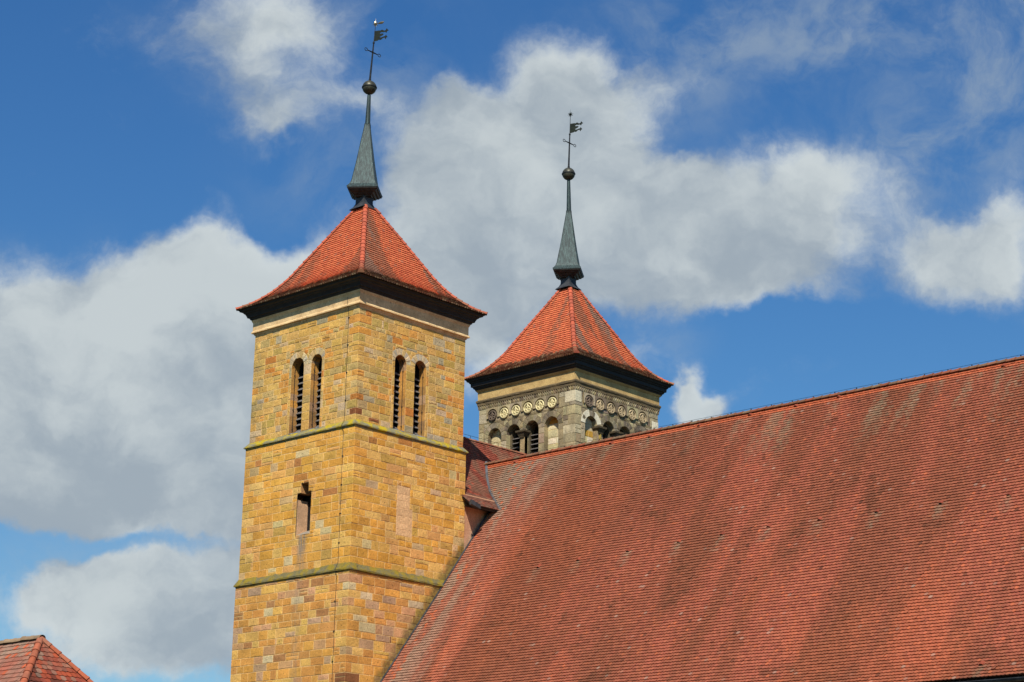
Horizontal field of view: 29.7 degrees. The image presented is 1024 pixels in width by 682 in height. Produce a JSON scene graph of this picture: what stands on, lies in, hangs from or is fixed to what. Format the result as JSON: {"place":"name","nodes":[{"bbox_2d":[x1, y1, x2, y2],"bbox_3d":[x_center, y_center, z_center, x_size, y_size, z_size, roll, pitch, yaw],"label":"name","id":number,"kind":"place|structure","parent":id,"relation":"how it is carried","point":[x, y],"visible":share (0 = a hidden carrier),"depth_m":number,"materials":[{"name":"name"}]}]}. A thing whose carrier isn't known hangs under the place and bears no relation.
{"place":"outdoors","nodes":[
{"label":"outdoors","id":0,"kind":"place"},
{"bbox_2d":[0,635,92,681],"bbox_3d":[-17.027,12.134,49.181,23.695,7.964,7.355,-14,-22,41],"label":"house","id":1,"kind":"structure","parent":0,"point":[37,658],"depth_m":44.53,"materials":[{"name":"tile"}]},
{"bbox_2d":[0,0,1023,681],"label":"sky","id":2,"kind":"structure","parent":0,"point":[773,201],"materials":[{"name":"blue"}]},
{"bbox_2d":[380,354,1023,681],"bbox_3d":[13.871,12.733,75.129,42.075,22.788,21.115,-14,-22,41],"label":"church nave","id":3,"kind":"structure","parent":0,"point":[872,533],"depth_m":73.90,"materials":[{"name":"tile"}]},
{"label":"ground","id":4,"kind":"structure","parent":0,"visible":0},
{"bbox_2d":[230,21,487,681],"bbox_3d":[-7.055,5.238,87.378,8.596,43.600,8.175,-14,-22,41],"label":"church tower","id":5,"kind":"structure","parent":4,"relation":"on","point":[361,318],"depth_m":84.76,"materials":[{"name":"yellow stone"}]},
{"bbox_2d":[288,358,318,434],"bbox_3d":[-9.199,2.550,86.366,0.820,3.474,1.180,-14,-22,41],"label":"window","id":6,"kind":"structure","parent":5,"relation":"in","point":[295,416],"depth_m":86.48,"materials":[{"name":"stone"}]},
{"bbox_2d":[295,482,311,536],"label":"slit window","id":7,"kind":"structure","parent":5,"relation":"in","point":[303,507],"depth_m":84.29,"materials":[{"name":"stone"}]},
{"bbox_2d":[308,354,321,429],"bbox_3d":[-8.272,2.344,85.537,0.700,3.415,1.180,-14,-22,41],"label":"window","id":8,"kind":"structure","parent":5,"relation":"in","point":[316,366],"depth_m":85.60,"materials":[{"name":"stone"}]},
{"bbox_2d":[393,355,405,431],"bbox_3d":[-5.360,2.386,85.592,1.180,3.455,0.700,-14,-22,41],"label":"window","id":9,"kind":"structure","parent":5,"relation":"in","point":[400,362],"depth_m":85.70,"materials":[{"name":"stone"}]},
{"bbox_2d":[396,485,411,537],"bbox_3d":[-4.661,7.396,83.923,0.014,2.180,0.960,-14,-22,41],"label":"window","id":10,"kind":"structure","parent":5,"relation":"in","point":[403,514],"depth_m":83.88,"materials":[{"name":"stone"}]},
{"bbox_2d":[413,361,425,436],"bbox_3d":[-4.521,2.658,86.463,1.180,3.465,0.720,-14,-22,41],"label":"window","id":11,"kind":"structure","parent":5,"relation":"in","point":[420,368],"depth_m":86.59,"materials":[{"name":"stone"}]},
{"bbox_2d":[462,434,524,511],"bbox_3d":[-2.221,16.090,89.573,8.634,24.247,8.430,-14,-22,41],"label":"cross wing","id":12,"kind":"structure","parent":4,"relation":"on","point":[479,454],"depth_m":91.01,"materials":[{"name":"red tile"}]},
{"bbox_2d":[464,109,673,453],"bbox_3d":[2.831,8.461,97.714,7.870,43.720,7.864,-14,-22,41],"label":"church tower","id":13,"kind":"structure","parent":4,"relation":"on","point":[567,368],"depth_m":97.52,"materials":[{"name":"red tile"}]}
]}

